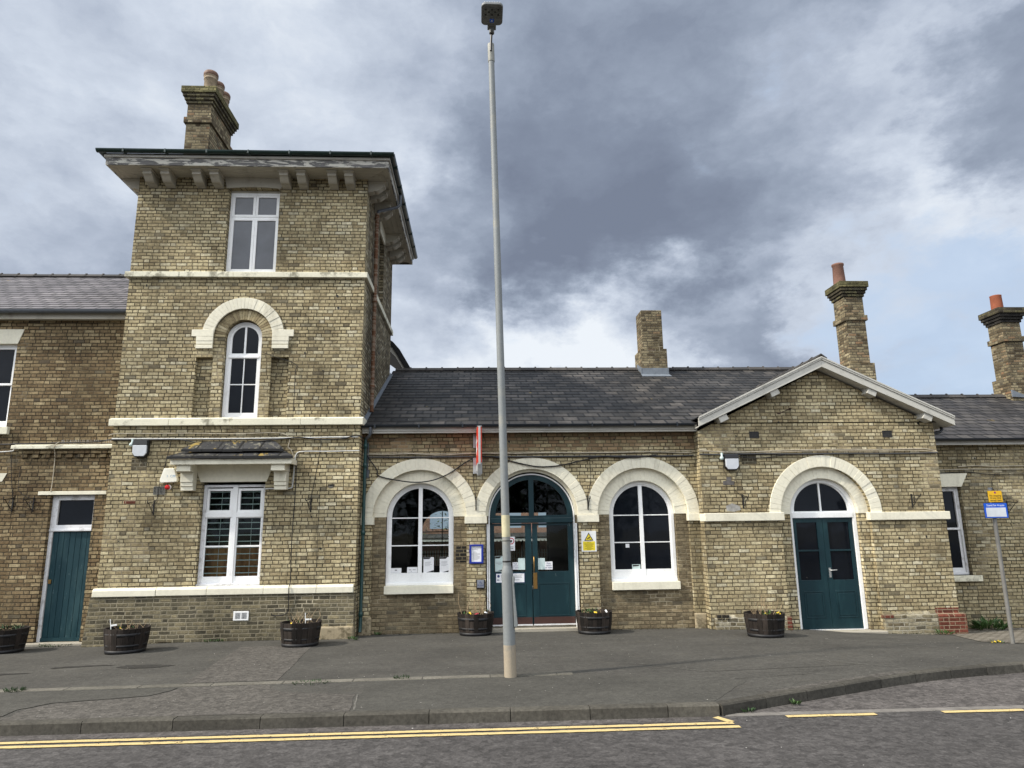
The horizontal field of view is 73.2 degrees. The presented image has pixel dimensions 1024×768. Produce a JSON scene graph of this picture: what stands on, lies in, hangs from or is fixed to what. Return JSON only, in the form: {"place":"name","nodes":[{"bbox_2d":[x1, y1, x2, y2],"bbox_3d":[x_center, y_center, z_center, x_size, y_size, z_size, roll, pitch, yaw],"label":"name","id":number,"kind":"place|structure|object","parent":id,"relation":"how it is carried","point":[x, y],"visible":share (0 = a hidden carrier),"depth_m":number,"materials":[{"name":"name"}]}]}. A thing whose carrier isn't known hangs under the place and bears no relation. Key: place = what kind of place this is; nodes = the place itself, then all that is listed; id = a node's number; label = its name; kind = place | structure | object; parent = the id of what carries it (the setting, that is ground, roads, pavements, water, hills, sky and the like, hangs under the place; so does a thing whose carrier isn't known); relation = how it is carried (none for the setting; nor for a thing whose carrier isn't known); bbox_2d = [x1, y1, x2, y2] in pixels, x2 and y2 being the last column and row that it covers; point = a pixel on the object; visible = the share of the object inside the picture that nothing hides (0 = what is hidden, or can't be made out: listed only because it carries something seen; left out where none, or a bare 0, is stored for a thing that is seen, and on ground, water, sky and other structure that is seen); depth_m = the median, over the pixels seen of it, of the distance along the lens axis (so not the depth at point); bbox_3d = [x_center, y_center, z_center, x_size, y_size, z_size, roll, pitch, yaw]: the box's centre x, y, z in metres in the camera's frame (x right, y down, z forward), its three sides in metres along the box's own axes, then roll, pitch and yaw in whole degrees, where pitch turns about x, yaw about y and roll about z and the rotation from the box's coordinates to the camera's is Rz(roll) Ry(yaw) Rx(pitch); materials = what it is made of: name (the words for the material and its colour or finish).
{"place":"outdoors","nodes":[
{"label":"outdoors","id":0,"kind":"place"},
{"bbox_2d":[422,513,546,588],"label":"platform","id":1,"kind":"structure","parent":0,"point":[518,534],"depth_m":28.23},
{"bbox_2d":[422,549,546,565],"bbox_3d":[-0.334,6.825,27.216,14.000,0.560,0.040,0,-12,-3],"label":"picket fence","id":2,"kind":"object","parent":1,"relation":"on","point":[514,552],"visible":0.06,"depth_m":27.20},
{"bbox_2d":[422,513,546,584],"bbox_3d":[-1.376,6.269,27.814,12.189,4.106,0.823,0,-12,-3],"label":"hedge","id":3,"kind":"object","parent":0,"point":[448,549],"visible":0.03,"depth_m":27.73,"materials":[{"name":"green plant"}]},
{"bbox_2d":[0,628,1023,720],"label":"pavement","id":4,"kind":"structure","parent":0,"point":[738,652],"depth_m":10.86,"materials":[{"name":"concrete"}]},
{"bbox_2d":[0,625,29,653],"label":"barrel planter","id":5,"kind":"object","parent":4,"relation":"on","point":[14,640],"visible":0.98,"depth_m":12.70,"materials":[{"name":"black"}]},
{"bbox_2d":[0,624,23,629],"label":"bedding plant","id":6,"kind":"object","parent":5,"relation":"in","point":[13,626],"visible":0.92,"depth_m":12.87,"materials":[{"name":"green plant"}]},
{"bbox_2d":[50,665,106,668],"bbox_3d":[-6.667,4.408,10.776,0.959,0.013,0.177,2,-12,-12],"label":"damp stain","id":7,"kind":"object","parent":4,"relation":"on","point":[77,666],"visible":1,"depth_m":10.75,"materials":[{"name":"concrete"}]},
{"bbox_2d":[0,687,177,715],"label":"pavement patch","id":8,"kind":"object","parent":4,"relation":"on","point":[10,702],"visible":1,"depth_m":8.48,"materials":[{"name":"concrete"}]},
{"bbox_2d":[103,624,150,654],"bbox_3d":[-6.898,4.574,12.337,0.743,0.434,0.746,0,-12,-3],"label":"barrel planter","id":9,"kind":"object","parent":4,"relation":"on","point":[117,641],"visible":0.97,"depth_m":12.07,"materials":[{"name":"black"}]},
{"bbox_2d":[110,618,147,629],"bbox_3d":[-6.886,4.315,12.396,0.604,0.214,0.575,0,-12,-3],"label":"bedding plant","id":10,"kind":"object","parent":9,"relation":"in","point":[127,624],"visible":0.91,"depth_m":12.28,"materials":[{"name":"green plant"}]},
{"bbox_2d":[116,664,171,668],"bbox_3d":[-5.648,4.350,10.623,0.852,0.010,0.371,0,-12,-3],"label":"damp stain","id":11,"kind":"object","parent":4,"relation":"on","point":[142,666],"visible":1,"depth_m":10.62,"materials":[{"name":"concrete"}]},
{"bbox_2d":[0,684,354,720],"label":"pavement patch","id":12,"kind":"object","parent":4,"relation":"on","point":[223,700],"visible":1,"depth_m":7.89,"materials":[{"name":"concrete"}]},
{"bbox_2d":[185,646,310,682],"bbox_3d":[-4.069,4.414,10.994,1.304,0.101,3.655,1,-12,-8],"label":"pavement patch","id":13,"kind":"object","parent":4,"relation":"on","point":[248,663],"visible":0.96,"depth_m":10.58,"materials":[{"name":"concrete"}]},
{"bbox_2d":[0,672,572,691],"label":"edging","id":14,"kind":"object","parent":4,"relation":"on","point":[274,682],"visible":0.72,"depth_m":9.12,"materials":[{"name":"concrete"}]},
{"bbox_2d":[2,686,26,692],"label":"weed","id":15,"kind":"object","parent":14,"relation":"on","point":[22,687],"visible":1,"depth_m":8.82,"materials":[{"name":"green plant"}]},
{"bbox_2d":[280,619,321,647],"bbox_3d":[-3.914,4.620,12.772,0.746,0.434,0.744,-6,-13,24],"label":"barrel planter","id":16,"kind":"object","parent":4,"relation":"on","point":[294,634],"visible":0.97,"depth_m":12.49,"materials":[{"name":"black"}]},
{"bbox_2d":[288,609,320,623],"bbox_3d":[-3.884,4.315,12.848,0.610,0.310,0.534,0,-12,-3],"label":"bedding plant","id":17,"kind":"object","parent":16,"relation":"in","point":[304,620],"visible":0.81,"depth_m":12.83,"materials":[{"name":"green plant"}]},
{"bbox_2d":[292,678,327,684],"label":"weed","id":18,"kind":"object","parent":4,"relation":"on","point":[310,682],"visible":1,"depth_m":9.08,"materials":[{"name":"green plant"}]},
{"bbox_2d":[457,611,493,636],"bbox_3d":[-0.736,4.864,14.005,0.746,0.434,0.743,5,-13,-27],"label":"barrel planter","id":19,"kind":"object","parent":4,"relation":"on","point":[474,625],"visible":0.96,"depth_m":13.71,"materials":[{"name":"black"}]},
{"bbox_2d":[458,589,490,614],"bbox_3d":[-0.735,4.457,14.058,0.557,0.498,0.537,10,-16,-41],"label":"bedding plant","id":20,"kind":"object","parent":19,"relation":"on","point":[481,607],"visible":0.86,"depth_m":14.01,"materials":[{"name":"green plant"}]},
{"bbox_2d":[481,1,517,677],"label":"street lamp","id":21,"kind":"object","parent":4,"relation":"on","point":[491,15],"visible":0.98,"depth_m":10.09,"materials":[{"name":"metal"}]},
{"bbox_2d":[95,628,956,646],"bbox_3d":[-0.376,5.131,13.923,19.416,0.225,0.616,0,-12,-3],"label":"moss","id":22,"kind":"object","parent":4,"relation":"on","point":[446,633],"visible":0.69,"depth_m":14.11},
{"bbox_2d":[352,674,744,710],"bbox_3d":[0.550,3.754,8.501,4.880,0.054,1.937,0,-12,-3],"label":"pavement patch","id":23,"kind":"object","parent":4,"relation":"on","point":[573,689],"visible":0.99,"depth_m":8.32,"materials":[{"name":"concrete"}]},
{"bbox_2d":[575,609,611,634],"bbox_3d":[1.663,4.817,13.960,0.744,0.434,0.746,-3,-12,11],"label":"barrel planter","id":24,"kind":"object","parent":4,"relation":"on","point":[597,623],"visible":0.96,"depth_m":13.67,"materials":[{"name":"black"}]},
{"bbox_2d":[581,604,606,612],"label":"bedding plant","id":25,"kind":"object","parent":24,"relation":"in","point":[584,610],"visible":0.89,"depth_m":13.87,"materials":[{"name":"green plant"}]},
{"bbox_2d":[743,610,784,637],"bbox_3d":[4.780,4.547,13.044,0.744,0.434,0.746,7,-14,-34],"label":"barrel planter","id":26,"kind":"object","parent":4,"relation":"on","point":[761,625],"visible":0.96,"depth_m":12.76,"materials":[{"name":"black"}]},
{"bbox_2d":[745,595,781,614],"bbox_3d":[4.771,4.184,13.075,0.567,0.404,0.577,5,-13,-26],"label":"bedding plant","id":27,"kind":"object","parent":26,"relation":"in","point":[770,612],"visible":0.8,"depth_m":12.99,"materials":[{"name":"green plant"}]},
{"bbox_2d":[767,679,844,691],"bbox_3d":[3.604,3.649,8.338,1.327,0.007,0.171,5,-13,-27],"label":"pavement seam","id":28,"kind":"object","parent":4,"relation":"on","point":[818,683],"visible":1,"depth_m":8.36,"materials":[{"name":"concrete"}]},
{"bbox_2d":[843,671,907,679],"bbox_3d":[4.675,3.743,8.858,1.086,0.006,0.164,5,-13,-24],"label":"pavement seam","id":29,"kind":"object","parent":4,"relation":"on","point":[884,674],"visible":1,"depth_m":8.89,"materials":[{"name":"concrete"}]},
{"bbox_2d":[935,629,954,634],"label":"weed","id":30,"kind":"object","parent":4,"relation":"on","point":[944,631],"visible":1,"depth_m":14.13,"materials":[{"name":"green plant"}]},
{"bbox_2d":[952,628,1023,642],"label":"sett paving","id":31,"kind":"structure","parent":4,"relation":"on","point":[988,635],"depth_m":13.85,"materials":[{"name":"stone"}]},
{"bbox_2d":[969,615,1005,629],"bbox_3d":[10.327,5.224,15.050,0.713,0.303,0.531,5,-13,-26],"label":"weed","id":32,"kind":"object","parent":31,"relation":"on","point":[983,623],"visible":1,"depth_m":15.02,"materials":[{"name":"green plant"}]},
{"bbox_2d":[992,619,1014,629],"bbox_3d":[10.731,5.246,15.053,0.439,0.247,0.428,-7,-13,28],"label":"weed","id":33,"kind":"object","parent":31,"relation":"on","point":[1002,624],"visible":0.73,"depth_m":15.00,"materials":[{"name":"green plant"}]},
{"bbox_2d":[983,487,1014,643],"bbox_3d":[8.792,3.273,12.349,0.434,2.810,0.093,0,-12,-3],"label":"taxi sign","id":34,"kind":"object","parent":4,"relation":"on","point":[993,511],"visible":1,"depth_m":12.48,"materials":[{"name":"grey plastic"}]},
{"bbox_2d":[0,710,1023,767],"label":"road","id":35,"kind":"structure","parent":0,"point":[936,739],"depth_m":6.50,"materials":[{"name":"asphalt"}]},
{"bbox_2d":[0,716,722,740],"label":"gutter channel","id":36,"kind":"object","parent":35,"relation":"on","point":[336,729],"visible":1,"depth_m":7.20,"materials":[{"name":"concrete"}]},
{"bbox_2d":[0,722,733,743],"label":"yellow line","id":37,"kind":"object","parent":35,"relation":"on","point":[343,733],"visible":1,"depth_m":7.03,"materials":[{"name":"paint"}]},
{"bbox_2d":[0,725,739,747],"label":"yellow line","id":38,"kind":"object","parent":35,"relation":"on","point":[343,737],"visible":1,"depth_m":6.89,"materials":[{"name":"paint"}]},
{"bbox_2d":[0,661,1023,735],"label":"kerb","id":39,"kind":"structure","parent":35,"relation":"on","point":[368,718],"depth_m":7.39,"materials":[{"name":"concrete"}]},
{"bbox_2d":[713,716,732,721],"bbox_3d":[2.255,3.571,7.344,0.090,0.001,0.230,6,-14,-30],"label":"yellow line","id":40,"kind":"object","parent":35,"relation":"on","point":[723,719],"visible":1,"depth_m":7.34,"materials":[{"name":"paint"}]},
{"bbox_2d":[785,713,876,716],"bbox_3d":[3.450,3.576,7.451,0.991,0.001,0.092,0,-12,-3],"label":"yellow line","id":41,"kind":"object","parent":35,"relation":"on","point":[812,715],"visible":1,"depth_m":7.45,"materials":[{"name":"paint"}]},
{"bbox_2d":[725,705,1023,716],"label":"channel","id":42,"kind":"object","parent":35,"relation":"on","point":[876,710],"visible":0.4,"depth_m":7.59,"materials":[{"name":"concrete"}]},
{"bbox_2d":[743,672,1023,712],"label":"parking bay","id":43,"kind":"object","parent":35,"relation":"on","point":[998,690],"visible":1,"depth_m":8.18,"materials":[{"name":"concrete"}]},
{"bbox_2d":[789,698,801,704],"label":"weed","id":44,"kind":"object","parent":43,"relation":"on","point":[793,702],"visible":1,"depth_m":7.87,"materials":[{"name":"green plant"}]},
{"bbox_2d":[942,709,1023,712],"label":"yellow line","id":45,"kind":"object","parent":35,"relation":"on","point":[990,710],"visible":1,"depth_m":7.54,"materials":[{"name":"paint"}]},
{"bbox_2d":[0,0,1023,528],"label":"sky","id":46,"kind":"structure","parent":0,"point":[708,165],"materials":[{"name":"grey"}]},
{"bbox_3d":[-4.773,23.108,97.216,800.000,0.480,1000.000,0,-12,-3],"label":"ground","id":47,"kind":"structure","parent":0,"visible":0},
{"bbox_2d":[0,69,1023,646],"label":"station building","id":48,"kind":"structure","parent":47,"relation":"on","point":[244,261],"depth_m":14.89,"materials":[{"name":"brick"}]},
{"bbox_2d":[3,497,13,510],"bbox_3d":[-10.378,2.469,14.191,0.024,0.290,0.343,0,-12,-6],"label":"basket bracket","id":49,"kind":"object","parent":48,"relation":"attached to","point":[12,502],"visible":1,"depth_m":14.31,"materials":[{"name":"black metal"}]},
{"bbox_2d":[0,345,16,434],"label":"window","id":50,"kind":"structure","parent":48,"relation":"in","point":[7,352],"depth_m":15.01,"materials":[{"name":"white paint"}]},
{"bbox_2d":[11,454,12,497],"bbox_3d":[-10.477,1.898,14.460,0.150,0.971,0.012,0,-12,-3],"label":"wire","id":51,"kind":"object","parent":48,"relation":"attached to","point":[11,474],"visible":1,"depth_m":14.46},
{"bbox_2d":[23,497,34,511],"bbox_3d":[-9.902,2.461,14.114,0.024,0.290,0.343,0,-12,-3],"label":"basket bracket","id":52,"kind":"object","parent":48,"relation":"attached to","point":[33,498],"visible":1,"depth_m":14.24,"materials":[{"name":"black metal"}]},
{"bbox_2d":[50,442,58,491],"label":"cable","id":53,"kind":"object","parent":48,"relation":"attached to","point":[54,467],"visible":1,"depth_m":14.41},
{"bbox_2d":[0,439,110,444],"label":"cable","id":54,"kind":"object","parent":48,"relation":"on","point":[57,442],"visible":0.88,"depth_m":14.46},
{"bbox_2d":[40,531,90,641],"bbox_3d":[-9.099,4.122,14.110,0.804,2.155,0.060,0,-12,-3],"label":"side door","id":55,"kind":"structure","parent":48,"relation":"in","point":[63,610],"depth_m":14.10,"materials":[{"name":"teal paint"}]},
{"bbox_2d":[129,439,150,457],"bbox_3d":[-7.666,1.316,14.157,0.400,0.380,0.139,0,-12,-3],"label":"wall light","id":56,"kind":"object","parent":48,"relation":"attached to","point":[140,448],"visible":1,"depth_m":14.11,"materials":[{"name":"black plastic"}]},
{"bbox_2d":[147,500,154,514],"bbox_3d":[-7.255,2.479,13.831,0.024,0.290,0.343,0,-12,-6],"label":"basket bracket","id":57,"kind":"object","parent":48,"relation":"attached to","point":[153,506],"visible":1,"depth_m":13.94,"materials":[{"name":"black metal"}]},
{"bbox_2d":[160,468,178,489],"bbox_3d":[-6.994,1.941,14.072,0.350,0.437,0.115,0,-12,-3],"label":"alarm box","id":58,"kind":"object","parent":48,"relation":"attached to","point":[169,475],"visible":1,"depth_m":14.04,"materials":[{"name":"white"}]},
{"bbox_2d":[108,432,292,449],"bbox_3d":[-6.441,1.196,14.283,3.756,0.378,0.018,0,-12,-3],"label":"cable","id":59,"kind":"object","parent":48,"relation":"attached to","point":[203,433],"visible":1,"depth_m":14.31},
{"bbox_2d":[196,484,264,586],"bbox_3d":[-5.693,3.127,14.229,1.425,2.060,0.430,0,-12,-3],"label":"window","id":60,"kind":"structure","parent":48,"relation":"in","point":[232,564],"depth_m":14.17,"materials":[{"name":"white paint"}]},
{"bbox_2d":[112,436,357,439],"bbox_3d":[-5.733,1.127,14.332,5.030,0.048,0.032,0,-12,-3],"label":"conduit","id":61,"kind":"object","parent":48,"relation":"attached to","point":[235,438],"visible":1,"depth_m":14.31,"materials":[{"name":"plastic"}]},
{"bbox_2d":[111,434,361,442],"bbox_3d":[-5.689,1.159,14.307,5.116,0.198,0.026,0,-12,-3],"label":"cable","id":62,"kind":"object","parent":48,"relation":"attached to","point":[252,441],"visible":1,"depth_m":14.31,"materials":[{"name":"plastic"}]},
{"bbox_2d":[222,322,261,417],"bbox_3d":[-5.774,-0.299,14.855,0.770,2.125,0.096,0,-12,-3],"label":"window","id":63,"kind":"structure","parent":48,"relation":"in","point":[244,340],"depth_m":14.83,"materials":[{"name":"white paint"}]},
{"bbox_2d":[226,193,279,271],"bbox_3d":[-5.774,-3.369,15.467,1.110,1.915,0.090,0,-12,-3],"label":"window","id":64,"kind":"structure","parent":48,"relation":"in","point":[253,224],"depth_m":15.45,"materials":[{"name":"white paint"}]},
{"bbox_2d":[263,352,296,410],"bbox_3d":[-4.940,-0.053,14.618,0.735,1.286,0.014,0,-12,-3],"label":"wire","id":65,"kind":"object","parent":48,"relation":"attached to","point":[295,373],"visible":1,"depth_m":14.67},
{"bbox_2d":[271,454,297,615],"bbox_3d":[-4.606,3.011,13.959,0.348,3.213,0.099,0,-12,-3],"label":"cable","id":66,"kind":"object","parent":48,"relation":"attached to","point":[291,546],"visible":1,"depth_m":13.93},
{"bbox_2d":[264,450,358,491],"bbox_3d":[-4.138,1.798,14.271,1.915,0.844,0.026,0,-12,-3],"label":"cable","id":67,"kind":"object","parent":48,"relation":"attached to","point":[310,451],"visible":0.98,"depth_m":14.33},
{"bbox_2d":[311,441,321,497],"bbox_3d":[-4.051,1.767,14.282,0.172,1.182,0.014,0,-12,-3],"label":"wire","id":68,"kind":"object","parent":48,"relation":"attached to","point":[316,470],"visible":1,"depth_m":14.27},
{"bbox_2d":[391,568,400,572],"bbox_3d":[-2.459,3.960,14.642,0.220,0.100,0.003,0,-12,-3],"label":"card","id":69,"kind":"object","parent":48,"relation":"attached to","point":[395,570],"visible":1,"depth_m":14.64,"materials":[{"name":"paper"}]},
{"bbox_2d":[407,567,417,572],"bbox_3d":[-2.120,3.952,14.660,0.220,0.115,0.003,0,-12,-3],"label":"card","id":70,"kind":"object","parent":48,"relation":"attached to","point":[411,569],"visible":1,"depth_m":14.66,"materials":[{"name":"paper"}]},
{"bbox_2d":[384,483,453,594],"bbox_3d":[-1.968,3.286,14.773,1.440,2.290,0.420,0,-12,-3],"label":"window","id":71,"kind":"structure","parent":48,"relation":"in","point":[436,582],"depth_m":14.64,"materials":[{"name":"white paint"}]},
{"bbox_2d":[367,455,472,482],"bbox_3d":[-1.983,1.799,14.827,2.346,0.649,0.028,0,-12,-3],"label":"cable","id":72,"kind":"object","parent":48,"relation":"attached to","point":[415,482],"visible":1,"depth_m":14.77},
{"bbox_2d":[423,557,433,572],"bbox_3d":[-1.777,3.855,14.697,0.220,0.320,0.003,0,-12,-3],"label":"poster","id":73,"kind":"object","parent":48,"relation":"attached to","point":[428,564],"visible":1,"depth_m":14.70,"materials":[{"name":"paper"}]},
{"bbox_2d":[422,511,448,556],"bbox_3d":[-2.433,5.356,24.039,1.400,1.800,0.030,0,-12,-3],"label":"back window","id":74,"kind":"structure","parent":48,"relation":"in","point":[442,531],"depth_m":24.00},
{"bbox_2d":[440,557,448,571],"bbox_3d":[-1.430,3.854,14.714,0.225,0.320,0.003,0,-12,-3],"label":"poster","id":75,"kind":"object","parent":48,"relation":"attached to","point":[444,564],"visible":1,"depth_m":14.71,"materials":[{"name":"paper"}]},
{"bbox_2d":[469,544,482,563],"bbox_3d":[-0.750,3.581,14.530,0.290,0.390,0.048,0,-12,-3],"label":"notice board","id":76,"kind":"object","parent":48,"relation":"attached to","point":[476,553],"visible":1,"depth_m":14.52,"materials":[{"name":"metal"}]},
{"bbox_2d":[473,426,481,475],"bbox_3d":[-0.717,1.446,14.634,0.195,1.022,0.718,0,-12,-5],"label":"projecting sign","id":77,"kind":"object","parent":48,"relation":"attached to","point":[477,460],"visible":0.98,"depth_m":14.35,"materials":[{"name":"white plastic"}]},
{"bbox_2d":[476,579,484,588],"bbox_3d":[-0.657,4.179,14.403,0.175,0.185,0.062,0,-12,-3],"label":"push switch","id":78,"kind":"object","parent":48,"relation":"attached to","point":[480,583],"visible":1,"depth_m":14.38,"materials":[{"name":"black plastic"}]},
{"bbox_2d":[495,556,502,571],"bbox_3d":[-0.262,3.843,14.739,0.200,0.320,0.003,0,-12,-3],"label":"poster","id":79,"kind":"object","parent":48,"relation":"attached to","point":[498,563],"visible":0.9,"depth_m":14.74,"materials":[{"name":"grey paper"}]},
{"bbox_2d":[496,573,524,582],"bbox_3d":[-0.037,4.127,14.669,0.616,0.196,0.003,0,-12,-3],"label":"information plate","id":80,"kind":"object","parent":48,"relation":"attached to","point":[519,577],"visible":0.73,"depth_m":14.67,"materials":[{"name":"paper"}]},
{"bbox_2d":[490,523,532,625],"bbox_3d":[-0.016,4.049,14.702,0.892,2.105,0.065,0,-12,-3],"label":"door","id":81,"kind":"structure","parent":48,"relation":"in","point":[523,591],"depth_m":14.62,"materials":[{"name":"teal paint"}]},
{"bbox_2d":[510,537,514,550],"bbox_3d":[-0.018,3.436,14.836,0.160,0.290,0.003,0,-12,-3],"label":"prohibition sign","id":82,"kind":"object","parent":48,"relation":"attached to","point":[512,542],"visible":0.7,"depth_m":14.84,"materials":[{"name":"paper"}]},
{"bbox_2d":[512,562,517,569],"bbox_3d":[0.070,3.891,14.746,0.132,0.150,0.003,0,-12,-3],"label":"notice","id":83,"kind":"object","parent":48,"relation":"attached to","point":[515,566],"visible":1,"depth_m":14.74,"materials":[{"name":"paper"}]},
{"bbox_2d":[518,558,524,569],"bbox_3d":[0.205,3.852,14.761,0.149,0.242,0.002,0,-12,-3],"label":"notice","id":84,"kind":"object","parent":48,"relation":"attached to","point":[521,563],"visible":1,"depth_m":14.76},
{"bbox_2d":[367,455,693,457],"bbox_3d":[0.433,1.575,15.003,7.130,0.059,0.034,0,-12,-3],"label":"conduit","id":85,"kind":"object","parent":48,"relation":"attached to","point":[522,456],"visible":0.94,"depth_m":14.98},
{"bbox_2d":[368,451,692,454],"bbox_3d":[0.419,1.513,15.015,7.164,0.052,0.020,0,-12,-3],"label":"cable","id":86,"kind":"object","parent":48,"relation":"attached to","point":[528,453],"visible":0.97,"depth_m":15.02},
{"bbox_2d":[369,450,692,453],"bbox_3d":[0.417,1.491,15.019,7.160,0.033,0.014,0,-12,-3],"label":"cable","id":87,"kind":"object","parent":48,"relation":"attached to","point":[513,452],"visible":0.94,"depth_m":14.98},
{"bbox_2d":[538,558,544,569],"bbox_3d":[0.632,3.853,14.782,0.150,0.237,0.002,0,-12,-3],"label":"notice","id":88,"kind":"object","parent":48,"relation":"attached to","point":[541,563],"visible":1,"depth_m":14.78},
{"bbox_2d":[545,561,552,569],"bbox_3d":[0.788,3.891,14.781,0.162,0.165,0.003,0,-12,-3],"label":"notice","id":89,"kind":"object","parent":48,"relation":"attached to","point":[548,565],"visible":1,"depth_m":14.78,"materials":[{"name":"paper"}]},
{"bbox_2d":[532,523,575,624],"bbox_3d":[0.892,4.041,14.727,0.892,2.105,0.108,0,-12,-3],"label":"door","id":90,"kind":"structure","parent":48,"relation":"in","point":[553,591],"depth_m":14.66,"materials":[{"name":"teal paint"}]},
{"bbox_2d":[482,455,655,466],"bbox_3d":[1.255,1.679,15.011,3.831,0.258,0.028,0,-12,-3],"label":"cable","id":91,"kind":"object","parent":48,"relation":"attached to","point":[571,462],"visible":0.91,"depth_m":14.99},
{"bbox_2d":[581,531,596,551],"bbox_3d":[1.640,3.355,14.711,0.320,0.428,0.013,0,-12,-3],"label":"camera warning sign","id":92,"kind":"object","parent":48,"relation":"attached to","point":[588,540],"visible":1,"depth_m":14.71,"materials":[{"name":"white plastic"}]},
{"bbox_2d":[632,564,639,568],"bbox_3d":[2.684,3.955,14.896,0.180,0.115,0.004,0,-12,-3],"label":"leaflet","id":93,"kind":"object","parent":48,"relation":"attached to","point":[635,566],"visible":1,"depth_m":14.90,"materials":[{"name":"white"}]},
{"bbox_2d":[609,481,680,589],"bbox_3d":[2.831,3.267,15.013,1.450,2.295,0.420,0,-12,-3],"label":"window","id":94,"kind":"structure","parent":48,"relation":"in","point":[641,515],"depth_m":15.02,"materials":[{"name":"white paint"}]},
{"bbox_2d":[720,453,738,470],"bbox_3d":[4.677,1.667,14.845,0.400,0.380,0.139,0,-12,-3],"label":"wall light","id":95,"kind":"object","parent":48,"relation":"attached to","point":[730,462],"visible":1,"depth_m":14.79,"materials":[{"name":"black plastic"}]},
{"bbox_2d":[739,454,784,457],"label":"cable","id":96,"kind":"object","parent":48,"relation":"attached to","point":[761,457],"visible":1,"depth_m":14.92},
{"bbox_2d":[792,518,832,628],"bbox_3d":[6.417,4.040,14.761,0.662,2.300,0.053,0,-12,-3],"label":"door","id":97,"kind":"structure","parent":48,"relation":"in","point":[815,604],"depth_m":14.76,"materials":[{"name":"teal paint"}]},
{"bbox_2d":[699,450,933,452],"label":"cable","id":98,"kind":"object","parent":48,"relation":"attached to","point":[801,451],"visible":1,"depth_m":14.99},
{"bbox_2d":[699,448,936,452],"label":"cable","id":99,"kind":"object","parent":48,"relation":"attached to","point":[819,449],"visible":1,"depth_m":15.03,"materials":[{"name":"rubber"}]},
{"bbox_2d":[699,452,937,454],"bbox_3d":[6.695,1.517,15.016,5.301,0.048,0.032,0,-12,-3],"label":"conduit","id":100,"kind":"object","parent":48,"relation":"attached to","point":[823,453],"visible":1,"depth_m":15.00,"materials":[{"name":"plastic"}]},
{"bbox_2d":[822,517,863,628],"bbox_3d":[7.086,4.031,14.764,0.662,2.300,0.115,0,-12,-3],"label":"door","id":101,"kind":"structure","parent":48,"relation":"in","point":[843,582],"depth_m":14.79,"materials":[{"name":"teal paint"}]},
{"bbox_2d":[910,493,920,506],"bbox_3d":[8.663,2.490,14.765,0.024,0.290,0.343,0,-12,-3],"label":"basket bracket","id":102,"kind":"object","parent":48,"relation":"attached to","point":[914,498],"visible":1,"depth_m":14.87,"materials":[{"name":"black metal"}]},
{"bbox_2d":[942,487,982,581],"bbox_3d":[9.927,3.427,15.794,1.280,2.110,0.270,0,-12,-3],"label":"window","id":103,"kind":"structure","parent":48,"relation":"in","point":[957,546],"depth_m":15.86,"materials":[{"name":"white paint"}]},
{"bbox_2d":[939,469,1023,469],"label":"cable","id":104,"kind":"object","parent":48,"relation":"attached to","point":[981,469],"visible":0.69,"depth_m":16.04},
{"bbox_2d":[941,471,1023,474],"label":"cable","id":105,"kind":"object","parent":48,"relation":"attached to","point":[978,473],"visible":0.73,"depth_m":16.02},
{"bbox_2d":[958,465,1023,466],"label":"cable","id":106,"kind":"object","parent":48,"relation":"attached to","point":[991,466],"visible":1,"depth_m":16.07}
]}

